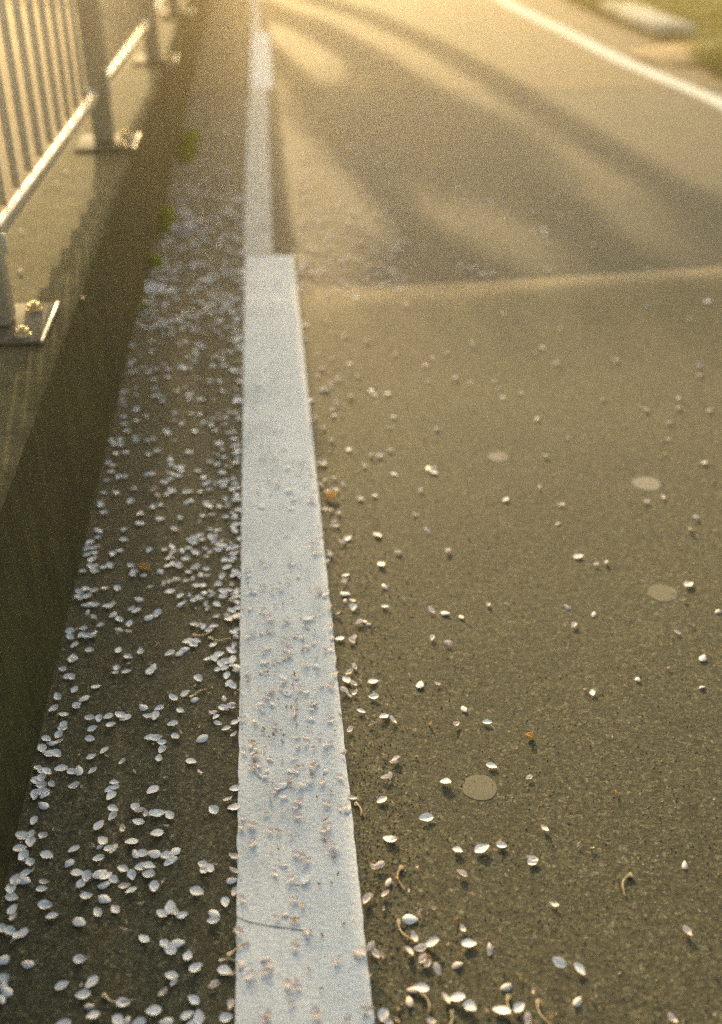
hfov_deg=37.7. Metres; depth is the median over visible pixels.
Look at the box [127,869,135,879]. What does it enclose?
petal
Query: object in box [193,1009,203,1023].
petal
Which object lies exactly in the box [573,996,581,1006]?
petal
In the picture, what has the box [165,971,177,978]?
petal
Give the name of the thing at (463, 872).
petal
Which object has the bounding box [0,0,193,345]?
fence
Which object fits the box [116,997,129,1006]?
petal
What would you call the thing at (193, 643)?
petal
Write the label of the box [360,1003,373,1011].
petal
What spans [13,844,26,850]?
petal
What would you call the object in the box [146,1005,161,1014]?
petal
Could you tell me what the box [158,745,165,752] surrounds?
petal
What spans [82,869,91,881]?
petal
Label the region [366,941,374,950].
petal
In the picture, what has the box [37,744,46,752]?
petal
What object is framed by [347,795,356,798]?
petal
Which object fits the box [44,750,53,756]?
petal
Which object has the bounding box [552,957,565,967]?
petal
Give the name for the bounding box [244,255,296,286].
road marking
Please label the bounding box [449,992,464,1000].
petal
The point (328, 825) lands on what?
petal
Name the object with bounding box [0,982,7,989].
petal
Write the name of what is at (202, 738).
petal
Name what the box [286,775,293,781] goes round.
petal
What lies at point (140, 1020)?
petal
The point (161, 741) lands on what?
petal
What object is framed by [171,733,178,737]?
petal
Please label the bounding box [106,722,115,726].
petal
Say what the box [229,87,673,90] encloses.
ground
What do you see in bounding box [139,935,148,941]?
petal
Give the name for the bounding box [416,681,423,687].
petal
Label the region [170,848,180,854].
petal
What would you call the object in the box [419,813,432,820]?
petal
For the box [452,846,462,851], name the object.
petal
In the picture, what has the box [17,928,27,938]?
petal
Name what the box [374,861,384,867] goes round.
petal
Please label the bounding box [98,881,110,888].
petal
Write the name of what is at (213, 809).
petal
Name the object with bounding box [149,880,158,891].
petal
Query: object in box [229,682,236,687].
petal
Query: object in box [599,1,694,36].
concrete slab
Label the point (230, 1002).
petal
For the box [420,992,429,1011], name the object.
flower stalk
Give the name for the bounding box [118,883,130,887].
petal
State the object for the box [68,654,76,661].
petal
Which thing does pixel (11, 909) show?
petal
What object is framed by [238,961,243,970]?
petal
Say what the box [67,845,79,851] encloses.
petal
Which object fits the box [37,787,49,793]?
petal
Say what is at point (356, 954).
petal
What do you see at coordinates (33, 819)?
petal
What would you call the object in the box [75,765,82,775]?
petal
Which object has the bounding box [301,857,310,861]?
petal
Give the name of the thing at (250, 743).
petal
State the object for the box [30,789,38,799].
petal
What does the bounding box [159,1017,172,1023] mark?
petal
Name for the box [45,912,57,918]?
petal
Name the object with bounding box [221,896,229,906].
petal
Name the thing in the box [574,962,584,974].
petal
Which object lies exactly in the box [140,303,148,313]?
weed tuft
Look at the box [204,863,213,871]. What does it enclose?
petal
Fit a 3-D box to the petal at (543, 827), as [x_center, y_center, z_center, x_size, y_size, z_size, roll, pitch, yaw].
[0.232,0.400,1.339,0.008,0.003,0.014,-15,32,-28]
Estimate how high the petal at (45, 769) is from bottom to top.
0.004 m
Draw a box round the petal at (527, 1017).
[524,1011,531,1023]
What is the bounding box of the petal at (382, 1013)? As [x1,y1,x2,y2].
[378,1008,388,1020]
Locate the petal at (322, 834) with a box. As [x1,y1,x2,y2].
[319,832,327,837]
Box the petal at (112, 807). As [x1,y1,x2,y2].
[108,804,118,810]
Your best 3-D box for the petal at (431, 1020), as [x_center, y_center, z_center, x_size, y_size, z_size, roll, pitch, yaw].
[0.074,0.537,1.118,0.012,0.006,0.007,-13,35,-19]
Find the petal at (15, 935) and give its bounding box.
[12,931,21,938]
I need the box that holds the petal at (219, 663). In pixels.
[217,660,225,667]
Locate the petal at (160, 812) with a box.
[152,809,164,816]
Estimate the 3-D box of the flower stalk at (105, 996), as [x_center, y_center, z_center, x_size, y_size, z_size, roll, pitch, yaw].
[-0.263,0.527,1.143,0.036,0.006,0.010,8,33,12]
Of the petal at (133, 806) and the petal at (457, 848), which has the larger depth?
the petal at (133, 806)
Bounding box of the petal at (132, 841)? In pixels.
[125,838,137,843]
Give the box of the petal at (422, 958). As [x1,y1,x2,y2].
[418,953,426,962]
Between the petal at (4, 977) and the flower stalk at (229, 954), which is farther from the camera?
the flower stalk at (229, 954)
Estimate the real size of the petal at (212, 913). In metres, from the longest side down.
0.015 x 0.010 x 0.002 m
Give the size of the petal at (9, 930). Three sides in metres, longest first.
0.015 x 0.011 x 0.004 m
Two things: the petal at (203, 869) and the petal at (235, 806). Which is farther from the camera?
the petal at (235, 806)
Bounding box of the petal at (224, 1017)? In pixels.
[219,1013,231,1021]
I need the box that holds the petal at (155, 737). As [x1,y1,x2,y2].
[150,734,161,740]
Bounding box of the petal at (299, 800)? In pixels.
[296,796,302,803]
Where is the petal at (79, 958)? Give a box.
[73,954,85,962]
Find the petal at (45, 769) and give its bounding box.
[42,767,51,773]
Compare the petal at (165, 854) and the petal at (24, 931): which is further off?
the petal at (165, 854)
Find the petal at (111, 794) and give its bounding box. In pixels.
[106,791,115,799]
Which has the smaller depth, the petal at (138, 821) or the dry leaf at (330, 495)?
the petal at (138, 821)
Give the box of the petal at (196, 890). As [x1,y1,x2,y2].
[190,886,203,894]
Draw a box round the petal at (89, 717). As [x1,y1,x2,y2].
[84,714,94,719]
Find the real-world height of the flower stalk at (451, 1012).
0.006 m
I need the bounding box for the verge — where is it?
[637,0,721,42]
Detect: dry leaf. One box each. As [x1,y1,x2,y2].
[137,563,150,571]
[325,492,336,501]
[526,732,533,738]
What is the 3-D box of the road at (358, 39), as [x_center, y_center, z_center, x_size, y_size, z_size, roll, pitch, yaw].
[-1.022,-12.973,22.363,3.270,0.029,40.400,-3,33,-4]
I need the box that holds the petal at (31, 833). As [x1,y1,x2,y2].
[26,829,34,837]
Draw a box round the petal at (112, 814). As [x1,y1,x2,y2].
[108,810,116,819]
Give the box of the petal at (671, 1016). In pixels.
[668,1012,677,1021]
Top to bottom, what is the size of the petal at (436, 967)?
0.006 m
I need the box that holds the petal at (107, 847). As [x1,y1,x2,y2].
[103,845,113,850]
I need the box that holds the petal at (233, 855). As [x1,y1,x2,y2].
[229,853,238,858]
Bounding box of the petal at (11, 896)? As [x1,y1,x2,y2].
[5,892,17,900]
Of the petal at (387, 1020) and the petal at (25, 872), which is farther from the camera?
the petal at (25, 872)
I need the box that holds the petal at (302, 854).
[298,850,306,856]
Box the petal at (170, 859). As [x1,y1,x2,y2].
[167,856,177,863]
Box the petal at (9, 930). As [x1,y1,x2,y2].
[4,926,16,934]
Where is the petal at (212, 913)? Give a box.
[208,910,218,916]
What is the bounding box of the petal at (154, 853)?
[148,850,160,857]
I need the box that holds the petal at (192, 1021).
[187,1018,201,1023]
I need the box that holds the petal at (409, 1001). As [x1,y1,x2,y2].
[406,996,412,1006]
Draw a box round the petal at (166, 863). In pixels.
[164,856,173,865]
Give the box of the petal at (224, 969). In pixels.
[217,965,231,974]
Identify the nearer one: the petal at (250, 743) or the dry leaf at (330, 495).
the petal at (250, 743)
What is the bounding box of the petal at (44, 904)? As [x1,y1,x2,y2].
[37,899,52,908]
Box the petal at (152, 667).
[150,664,155,670]
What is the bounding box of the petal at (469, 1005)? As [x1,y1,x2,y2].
[463,1000,476,1009]
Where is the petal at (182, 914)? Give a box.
[176,911,187,917]
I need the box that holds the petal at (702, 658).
[699,655,705,660]
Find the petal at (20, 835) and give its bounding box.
[15,831,28,839]
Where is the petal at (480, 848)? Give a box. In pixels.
[474,844,488,852]
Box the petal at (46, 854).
[40,850,53,857]
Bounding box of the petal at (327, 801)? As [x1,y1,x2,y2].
[322,799,331,804]
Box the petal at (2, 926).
[0,923,5,931]
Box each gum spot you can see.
[462,775,496,799]
[488,452,508,460]
[633,477,660,490]
[647,584,677,601]
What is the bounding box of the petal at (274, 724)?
[272,721,277,727]
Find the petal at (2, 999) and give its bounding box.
[0,995,5,1003]
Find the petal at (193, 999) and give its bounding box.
[188,995,199,1003]
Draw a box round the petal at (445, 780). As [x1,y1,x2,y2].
[440,778,450,782]
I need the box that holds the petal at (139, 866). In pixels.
[134,862,146,869]
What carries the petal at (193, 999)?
on the road at (560, 400)
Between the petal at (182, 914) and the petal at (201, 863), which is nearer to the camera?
the petal at (182, 914)
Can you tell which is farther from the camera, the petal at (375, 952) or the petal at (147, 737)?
the petal at (147, 737)
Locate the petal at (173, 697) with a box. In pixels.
[169,693,177,699]
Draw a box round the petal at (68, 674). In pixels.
[63,673,72,678]
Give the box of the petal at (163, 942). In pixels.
[160,939,169,947]
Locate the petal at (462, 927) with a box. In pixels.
[460,924,465,930]
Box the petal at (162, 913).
[156,909,167,916]
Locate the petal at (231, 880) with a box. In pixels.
[226,877,236,883]
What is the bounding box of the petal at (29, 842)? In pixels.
[25,836,35,846]
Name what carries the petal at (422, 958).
on the road at (560, 400)
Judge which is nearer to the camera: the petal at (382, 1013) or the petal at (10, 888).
the petal at (382, 1013)
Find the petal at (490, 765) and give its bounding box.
[486,762,496,767]
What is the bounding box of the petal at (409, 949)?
[405,946,413,954]
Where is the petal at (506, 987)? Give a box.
[500,983,511,990]
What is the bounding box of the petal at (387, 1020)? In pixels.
[384,1016,392,1023]
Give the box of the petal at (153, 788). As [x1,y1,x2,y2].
[146,785,158,793]
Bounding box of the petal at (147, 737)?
[144,734,153,739]
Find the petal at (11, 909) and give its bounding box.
[7,904,16,914]
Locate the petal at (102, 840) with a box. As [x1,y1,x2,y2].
[98,836,107,843]
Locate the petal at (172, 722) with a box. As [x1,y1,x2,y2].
[167,720,177,725]
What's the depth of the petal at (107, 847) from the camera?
1.31 m
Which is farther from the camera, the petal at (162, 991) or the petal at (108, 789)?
the petal at (108, 789)
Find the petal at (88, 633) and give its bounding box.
[82,632,90,637]
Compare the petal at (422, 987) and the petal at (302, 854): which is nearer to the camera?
the petal at (422, 987)
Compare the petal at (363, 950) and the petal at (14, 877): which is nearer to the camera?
the petal at (363, 950)
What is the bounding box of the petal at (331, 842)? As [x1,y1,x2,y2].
[326,839,336,845]
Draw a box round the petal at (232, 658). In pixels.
[229,655,235,662]
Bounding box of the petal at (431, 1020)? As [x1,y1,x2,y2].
[426,1017,435,1023]
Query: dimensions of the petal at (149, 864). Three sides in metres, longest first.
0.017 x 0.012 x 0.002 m
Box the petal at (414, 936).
[411,930,417,941]
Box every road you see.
[0,266,721,1023]
[144,87,721,290]
[191,0,721,90]
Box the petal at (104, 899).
[98,895,110,902]
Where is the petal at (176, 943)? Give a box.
[170,939,184,947]
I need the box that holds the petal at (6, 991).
[1,986,12,996]
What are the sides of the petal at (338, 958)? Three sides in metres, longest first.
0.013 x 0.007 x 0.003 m
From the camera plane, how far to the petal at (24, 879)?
1.27 m
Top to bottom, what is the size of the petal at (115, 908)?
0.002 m
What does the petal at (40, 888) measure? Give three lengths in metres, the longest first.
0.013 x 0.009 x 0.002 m
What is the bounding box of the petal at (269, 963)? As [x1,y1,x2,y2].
[266,959,272,966]
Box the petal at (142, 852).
[137,849,148,856]
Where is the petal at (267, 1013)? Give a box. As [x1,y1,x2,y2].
[262,1008,270,1020]
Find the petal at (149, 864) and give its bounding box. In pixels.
[142,861,155,867]
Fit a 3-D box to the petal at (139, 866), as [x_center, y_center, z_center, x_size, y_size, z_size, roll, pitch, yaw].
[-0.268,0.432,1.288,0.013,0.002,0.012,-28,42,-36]
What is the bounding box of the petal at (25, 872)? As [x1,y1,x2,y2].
[20,869,30,875]
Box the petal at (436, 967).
[433,962,440,974]
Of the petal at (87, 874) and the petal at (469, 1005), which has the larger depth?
the petal at (87, 874)
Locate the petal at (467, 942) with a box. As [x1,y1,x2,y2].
[461,939,476,946]
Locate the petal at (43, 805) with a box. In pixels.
[38,802,48,808]
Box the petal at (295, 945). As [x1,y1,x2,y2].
[291,941,299,948]
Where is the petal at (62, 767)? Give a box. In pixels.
[54,764,67,770]
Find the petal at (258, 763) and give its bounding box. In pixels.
[255,760,261,766]
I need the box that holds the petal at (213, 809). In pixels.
[209,805,218,813]
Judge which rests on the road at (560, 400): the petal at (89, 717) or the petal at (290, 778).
the petal at (89, 717)
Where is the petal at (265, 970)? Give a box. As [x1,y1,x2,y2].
[260,967,271,973]
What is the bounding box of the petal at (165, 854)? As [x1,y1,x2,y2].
[160,851,174,858]
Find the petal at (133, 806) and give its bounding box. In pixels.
[130,802,139,810]
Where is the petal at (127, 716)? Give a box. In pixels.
[119,714,130,719]
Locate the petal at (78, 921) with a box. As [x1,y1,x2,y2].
[73,917,85,925]
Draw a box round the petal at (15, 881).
[11,878,20,885]
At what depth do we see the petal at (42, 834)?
1.33 m
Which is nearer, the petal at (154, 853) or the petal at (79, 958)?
the petal at (79, 958)
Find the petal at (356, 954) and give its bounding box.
[353,951,360,958]
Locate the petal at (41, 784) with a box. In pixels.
[36,781,46,787]
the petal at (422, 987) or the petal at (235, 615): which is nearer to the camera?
the petal at (422, 987)
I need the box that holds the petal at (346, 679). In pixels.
[342,676,350,682]
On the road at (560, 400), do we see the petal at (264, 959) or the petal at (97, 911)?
the petal at (97, 911)
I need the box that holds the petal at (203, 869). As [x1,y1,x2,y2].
[200,866,207,872]
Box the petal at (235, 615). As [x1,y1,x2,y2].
[232,613,239,617]
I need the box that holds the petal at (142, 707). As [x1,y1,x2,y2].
[139,704,147,710]
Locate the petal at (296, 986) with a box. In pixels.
[290,983,302,989]
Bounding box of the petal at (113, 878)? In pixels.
[109,875,118,882]
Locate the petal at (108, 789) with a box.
[104,785,114,791]
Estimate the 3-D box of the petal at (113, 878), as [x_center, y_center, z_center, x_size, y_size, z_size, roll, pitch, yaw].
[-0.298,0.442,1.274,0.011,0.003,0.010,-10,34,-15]
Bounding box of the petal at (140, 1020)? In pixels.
[132,1017,145,1023]
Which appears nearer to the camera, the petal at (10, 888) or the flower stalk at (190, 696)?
the petal at (10, 888)
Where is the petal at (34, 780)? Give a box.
[31,776,43,783]
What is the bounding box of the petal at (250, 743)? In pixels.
[247,740,252,746]
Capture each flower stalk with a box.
[102,992,133,1002]
[189,689,205,698]
[192,629,213,636]
[208,636,230,640]
[219,958,237,963]
[227,942,248,957]
[354,802,361,815]
[396,918,414,941]
[397,865,404,889]
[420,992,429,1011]
[449,1010,452,1023]
[506,994,512,1023]
[535,998,550,1023]
[622,872,632,895]
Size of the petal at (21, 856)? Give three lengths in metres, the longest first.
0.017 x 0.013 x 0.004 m
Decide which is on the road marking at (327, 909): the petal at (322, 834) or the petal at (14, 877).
the petal at (322, 834)
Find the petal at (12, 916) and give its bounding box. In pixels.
[9,912,16,919]
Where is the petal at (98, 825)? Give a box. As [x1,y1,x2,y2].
[93,820,103,829]
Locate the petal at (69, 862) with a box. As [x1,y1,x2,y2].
[64,859,73,867]
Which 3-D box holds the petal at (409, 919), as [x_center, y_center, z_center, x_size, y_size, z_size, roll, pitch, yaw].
[0.057,0.472,1.225,0.017,0.003,0.013,17,36,24]
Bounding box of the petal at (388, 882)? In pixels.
[385,878,391,886]
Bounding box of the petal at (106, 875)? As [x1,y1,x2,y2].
[99,872,111,878]
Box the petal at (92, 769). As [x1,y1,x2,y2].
[88,767,96,773]
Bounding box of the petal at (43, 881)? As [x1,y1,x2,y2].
[39,879,48,883]
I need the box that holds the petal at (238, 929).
[233,926,243,932]
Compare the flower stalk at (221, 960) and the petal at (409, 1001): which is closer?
the petal at (409, 1001)
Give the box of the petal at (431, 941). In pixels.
[425,937,438,946]
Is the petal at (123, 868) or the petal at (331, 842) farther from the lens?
the petal at (331, 842)
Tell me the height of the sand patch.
0.048 m
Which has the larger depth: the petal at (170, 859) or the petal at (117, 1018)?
the petal at (170, 859)
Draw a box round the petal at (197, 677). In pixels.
[194,674,201,681]
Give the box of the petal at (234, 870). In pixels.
[229,867,239,872]
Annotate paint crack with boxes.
[236,916,302,930]
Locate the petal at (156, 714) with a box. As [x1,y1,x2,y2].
[151,710,159,719]
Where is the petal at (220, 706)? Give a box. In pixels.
[218,704,228,709]
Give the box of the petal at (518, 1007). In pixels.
[513,1002,523,1011]
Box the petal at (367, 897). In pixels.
[363,894,369,903]
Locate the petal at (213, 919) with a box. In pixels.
[207,915,219,923]
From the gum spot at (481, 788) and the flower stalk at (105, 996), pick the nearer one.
the flower stalk at (105, 996)
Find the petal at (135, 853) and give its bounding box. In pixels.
[132,849,138,858]
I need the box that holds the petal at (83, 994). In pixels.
[75,989,90,998]
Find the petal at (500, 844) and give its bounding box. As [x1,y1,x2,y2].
[496,841,506,847]
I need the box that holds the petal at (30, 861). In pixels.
[26,858,34,865]
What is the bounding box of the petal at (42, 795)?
[39,791,49,798]
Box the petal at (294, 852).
[291,850,300,854]
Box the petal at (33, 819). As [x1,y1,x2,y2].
[30,816,37,824]
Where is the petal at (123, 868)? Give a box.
[117,865,127,871]
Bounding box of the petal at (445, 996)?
[442,992,449,1002]
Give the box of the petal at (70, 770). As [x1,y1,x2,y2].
[67,768,75,773]
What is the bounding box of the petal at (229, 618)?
[224,615,231,620]
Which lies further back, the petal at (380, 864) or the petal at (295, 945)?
the petal at (380, 864)
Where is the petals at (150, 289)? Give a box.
[10,47,720,1020]
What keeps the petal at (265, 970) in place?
on the road marking at (327, 909)
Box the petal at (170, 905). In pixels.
[165,900,175,913]
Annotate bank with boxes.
[0,0,167,213]
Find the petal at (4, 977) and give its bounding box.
[0,973,9,982]
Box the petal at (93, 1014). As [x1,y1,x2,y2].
[86,1010,99,1018]
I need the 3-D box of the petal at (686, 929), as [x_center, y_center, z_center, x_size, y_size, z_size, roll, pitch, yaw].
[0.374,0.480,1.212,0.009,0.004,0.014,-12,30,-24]
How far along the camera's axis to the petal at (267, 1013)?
1.12 m
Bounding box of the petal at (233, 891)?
[231,887,236,895]
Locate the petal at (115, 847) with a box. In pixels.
[109,843,117,852]
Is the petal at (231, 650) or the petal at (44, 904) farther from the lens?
the petal at (231, 650)
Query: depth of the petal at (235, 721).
1.50 m
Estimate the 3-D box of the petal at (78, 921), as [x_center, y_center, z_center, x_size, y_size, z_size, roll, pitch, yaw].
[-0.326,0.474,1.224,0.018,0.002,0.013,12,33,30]
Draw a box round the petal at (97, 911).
[93,907,101,915]
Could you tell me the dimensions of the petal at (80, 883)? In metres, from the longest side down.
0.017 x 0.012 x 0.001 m
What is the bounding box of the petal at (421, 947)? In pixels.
[413,943,426,950]
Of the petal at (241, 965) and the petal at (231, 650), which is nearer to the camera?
the petal at (241, 965)
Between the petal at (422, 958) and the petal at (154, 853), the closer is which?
the petal at (422, 958)
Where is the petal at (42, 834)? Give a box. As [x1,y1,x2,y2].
[38,832,47,837]
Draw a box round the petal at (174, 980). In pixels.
[170,977,177,985]
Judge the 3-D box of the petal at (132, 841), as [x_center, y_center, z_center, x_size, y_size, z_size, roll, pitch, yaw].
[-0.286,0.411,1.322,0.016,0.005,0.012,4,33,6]
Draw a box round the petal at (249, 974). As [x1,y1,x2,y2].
[245,969,254,978]
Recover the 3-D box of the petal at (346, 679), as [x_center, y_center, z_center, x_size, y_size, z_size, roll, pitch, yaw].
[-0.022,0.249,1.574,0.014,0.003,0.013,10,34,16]
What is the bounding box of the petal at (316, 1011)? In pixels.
[312,1005,320,1018]
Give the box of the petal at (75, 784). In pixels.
[68,781,79,787]
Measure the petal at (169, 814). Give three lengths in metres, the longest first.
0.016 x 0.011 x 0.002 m
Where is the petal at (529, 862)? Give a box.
[527,857,537,864]
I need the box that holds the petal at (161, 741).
[157,739,166,744]
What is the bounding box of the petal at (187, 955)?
[183,950,191,959]
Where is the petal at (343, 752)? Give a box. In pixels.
[340,749,346,754]
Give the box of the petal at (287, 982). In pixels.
[284,977,290,986]
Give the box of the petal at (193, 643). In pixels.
[188,640,197,645]
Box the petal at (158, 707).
[154,705,163,709]
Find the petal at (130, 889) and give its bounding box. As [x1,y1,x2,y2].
[125,886,136,892]
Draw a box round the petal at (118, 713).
[115,711,124,716]
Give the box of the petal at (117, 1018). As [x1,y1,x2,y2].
[112,1014,123,1023]
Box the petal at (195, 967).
[189,962,201,971]
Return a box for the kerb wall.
[0,0,228,901]
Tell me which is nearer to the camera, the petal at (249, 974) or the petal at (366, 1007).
the petal at (366, 1007)
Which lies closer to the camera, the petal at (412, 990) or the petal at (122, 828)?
the petal at (412, 990)
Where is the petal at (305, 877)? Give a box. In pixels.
[300,871,309,882]
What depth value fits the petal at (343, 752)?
1.44 m
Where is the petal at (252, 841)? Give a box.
[249,838,255,845]
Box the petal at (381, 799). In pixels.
[376,796,386,802]
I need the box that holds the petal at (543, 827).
[541,824,548,830]
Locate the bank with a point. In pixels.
(10, 190)
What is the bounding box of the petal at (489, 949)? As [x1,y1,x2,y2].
[487,942,492,955]
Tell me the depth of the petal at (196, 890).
1.26 m
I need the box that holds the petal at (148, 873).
[142,869,154,877]
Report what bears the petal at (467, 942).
on the road at (560, 400)
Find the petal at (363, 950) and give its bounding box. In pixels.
[360,946,365,954]
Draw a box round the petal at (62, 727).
[57,724,67,729]
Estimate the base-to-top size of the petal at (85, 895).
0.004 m
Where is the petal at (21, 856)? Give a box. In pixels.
[18,849,28,859]
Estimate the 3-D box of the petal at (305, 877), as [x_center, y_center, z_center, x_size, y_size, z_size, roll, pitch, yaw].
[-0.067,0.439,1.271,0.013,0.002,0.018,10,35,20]
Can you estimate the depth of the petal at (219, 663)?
1.61 m
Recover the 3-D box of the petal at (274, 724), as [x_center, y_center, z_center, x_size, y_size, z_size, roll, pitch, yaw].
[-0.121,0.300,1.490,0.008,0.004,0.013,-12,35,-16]
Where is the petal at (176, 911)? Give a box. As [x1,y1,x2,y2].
[173,907,178,914]
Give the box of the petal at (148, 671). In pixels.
[145,667,153,674]
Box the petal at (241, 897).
[238,894,247,901]
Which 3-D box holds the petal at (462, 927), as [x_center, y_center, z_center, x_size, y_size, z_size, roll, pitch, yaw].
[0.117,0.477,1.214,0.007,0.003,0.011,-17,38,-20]
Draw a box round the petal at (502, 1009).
[493,1006,510,1013]
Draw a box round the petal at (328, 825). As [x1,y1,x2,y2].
[326,822,331,829]
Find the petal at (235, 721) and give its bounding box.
[231,719,238,723]
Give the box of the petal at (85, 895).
[80,892,92,898]
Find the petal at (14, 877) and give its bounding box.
[10,873,19,883]
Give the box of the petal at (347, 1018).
[343,1013,350,1023]
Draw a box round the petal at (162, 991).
[158,987,166,995]
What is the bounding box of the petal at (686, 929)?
[682,925,691,935]
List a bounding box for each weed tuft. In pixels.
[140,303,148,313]
[149,252,162,269]
[157,205,175,235]
[177,127,200,163]
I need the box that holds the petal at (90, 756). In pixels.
[86,754,95,758]
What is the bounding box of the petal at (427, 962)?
[424,959,430,966]
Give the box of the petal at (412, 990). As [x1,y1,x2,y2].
[407,987,416,992]
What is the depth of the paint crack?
1.22 m
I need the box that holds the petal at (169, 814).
[165,810,173,818]
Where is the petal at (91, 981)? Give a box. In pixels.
[85,975,98,987]
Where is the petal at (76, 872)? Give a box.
[71,869,83,875]
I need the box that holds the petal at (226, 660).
[221,658,229,663]
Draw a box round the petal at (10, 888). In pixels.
[5,883,15,892]
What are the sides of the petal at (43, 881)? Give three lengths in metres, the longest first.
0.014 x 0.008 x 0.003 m
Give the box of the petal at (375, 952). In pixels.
[372,949,379,956]
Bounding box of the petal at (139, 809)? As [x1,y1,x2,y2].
[135,807,145,811]
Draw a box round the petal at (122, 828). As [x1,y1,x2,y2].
[119,824,125,831]
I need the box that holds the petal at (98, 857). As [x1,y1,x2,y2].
[92,854,104,860]
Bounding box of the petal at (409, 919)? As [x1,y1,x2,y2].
[402,914,417,924]
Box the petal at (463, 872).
[457,869,467,876]
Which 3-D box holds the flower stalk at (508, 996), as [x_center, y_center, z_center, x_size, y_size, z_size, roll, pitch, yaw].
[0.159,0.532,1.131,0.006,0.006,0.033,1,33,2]
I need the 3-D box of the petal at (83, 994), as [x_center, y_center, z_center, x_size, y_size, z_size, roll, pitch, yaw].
[-0.301,0.523,1.147,0.016,0.002,0.012,-2,36,-8]
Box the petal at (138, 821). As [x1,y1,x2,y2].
[132,818,143,824]
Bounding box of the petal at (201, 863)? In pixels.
[198,860,207,866]
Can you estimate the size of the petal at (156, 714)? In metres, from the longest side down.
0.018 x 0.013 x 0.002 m
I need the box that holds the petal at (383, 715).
[379,713,387,717]
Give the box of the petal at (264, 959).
[260,957,270,961]
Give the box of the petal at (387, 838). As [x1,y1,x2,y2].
[383,835,395,841]
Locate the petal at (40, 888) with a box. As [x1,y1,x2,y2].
[36,885,47,891]
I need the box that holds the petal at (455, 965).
[452,962,462,968]
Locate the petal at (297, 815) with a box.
[293,813,302,817]
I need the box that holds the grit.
[10,291,721,1023]
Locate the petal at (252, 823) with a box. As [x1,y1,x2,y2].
[246,820,256,825]
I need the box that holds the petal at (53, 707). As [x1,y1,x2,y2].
[48,704,57,710]
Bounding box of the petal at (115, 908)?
[111,905,119,912]
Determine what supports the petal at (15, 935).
on the road at (560, 400)
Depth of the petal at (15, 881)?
1.27 m
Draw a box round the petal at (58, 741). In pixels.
[54,738,63,743]
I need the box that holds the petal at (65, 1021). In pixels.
[56,1018,70,1023]
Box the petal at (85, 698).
[79,695,89,701]
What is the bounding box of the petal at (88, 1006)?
[84,1003,94,1008]
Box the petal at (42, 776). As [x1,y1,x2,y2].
[37,773,45,780]
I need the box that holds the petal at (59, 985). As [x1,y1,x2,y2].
[54,981,68,989]
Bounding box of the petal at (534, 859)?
[526,855,537,860]
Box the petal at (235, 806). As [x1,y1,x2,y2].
[227,803,240,809]
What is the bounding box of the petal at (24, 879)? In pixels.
[20,876,30,883]
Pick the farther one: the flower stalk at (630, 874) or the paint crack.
the flower stalk at (630, 874)
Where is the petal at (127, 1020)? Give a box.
[124,1016,130,1023]
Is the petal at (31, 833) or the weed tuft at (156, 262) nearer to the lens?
the petal at (31, 833)
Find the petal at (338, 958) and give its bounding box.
[333,955,340,963]
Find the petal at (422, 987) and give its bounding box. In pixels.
[414,983,428,991]
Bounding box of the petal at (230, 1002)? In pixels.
[227,998,233,1008]
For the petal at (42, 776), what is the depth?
1.41 m
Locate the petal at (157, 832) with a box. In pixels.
[150,829,163,835]
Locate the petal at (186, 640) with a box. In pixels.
[182,638,194,642]
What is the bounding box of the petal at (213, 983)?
[208,980,218,987]
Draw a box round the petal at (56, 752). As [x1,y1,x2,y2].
[52,749,60,756]
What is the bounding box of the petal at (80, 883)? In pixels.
[76,877,86,887]
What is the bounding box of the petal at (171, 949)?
[163,945,176,953]
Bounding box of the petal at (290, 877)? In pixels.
[286,873,294,880]
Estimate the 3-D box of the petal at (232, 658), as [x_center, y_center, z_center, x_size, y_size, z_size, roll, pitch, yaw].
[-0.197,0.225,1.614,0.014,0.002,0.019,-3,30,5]
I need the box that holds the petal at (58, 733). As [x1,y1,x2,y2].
[54,729,62,737]
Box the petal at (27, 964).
[21,960,33,968]
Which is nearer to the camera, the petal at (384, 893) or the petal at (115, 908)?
the petal at (115, 908)
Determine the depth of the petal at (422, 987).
1.15 m
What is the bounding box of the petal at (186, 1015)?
[180,1011,192,1019]
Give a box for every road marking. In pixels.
[235,286,374,1023]
[243,89,272,255]
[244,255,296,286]
[250,32,273,88]
[252,0,259,31]
[496,0,721,108]
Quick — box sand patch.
[631,42,719,66]
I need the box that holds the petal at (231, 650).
[226,647,235,652]
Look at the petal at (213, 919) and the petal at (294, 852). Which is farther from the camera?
the petal at (294, 852)
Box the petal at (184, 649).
[179,647,189,652]
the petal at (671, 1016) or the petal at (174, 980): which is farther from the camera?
the petal at (174, 980)
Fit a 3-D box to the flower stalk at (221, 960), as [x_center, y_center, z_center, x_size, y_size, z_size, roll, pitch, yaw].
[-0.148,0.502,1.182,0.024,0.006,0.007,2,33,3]
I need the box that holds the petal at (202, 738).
[196,734,207,741]
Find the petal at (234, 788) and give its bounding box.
[229,785,238,790]
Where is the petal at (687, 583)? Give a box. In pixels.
[683,582,692,585]
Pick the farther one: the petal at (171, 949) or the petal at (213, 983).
the petal at (171, 949)
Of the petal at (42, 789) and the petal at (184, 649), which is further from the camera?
the petal at (184, 649)
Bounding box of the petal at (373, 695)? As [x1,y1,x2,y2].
[368,693,378,698]
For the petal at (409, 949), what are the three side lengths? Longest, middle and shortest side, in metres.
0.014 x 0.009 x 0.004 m
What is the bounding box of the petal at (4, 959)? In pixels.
[0,955,9,963]
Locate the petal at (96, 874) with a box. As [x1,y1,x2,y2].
[92,870,106,878]
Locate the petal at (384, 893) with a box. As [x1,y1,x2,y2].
[381,890,388,896]
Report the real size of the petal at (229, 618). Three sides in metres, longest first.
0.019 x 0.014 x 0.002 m

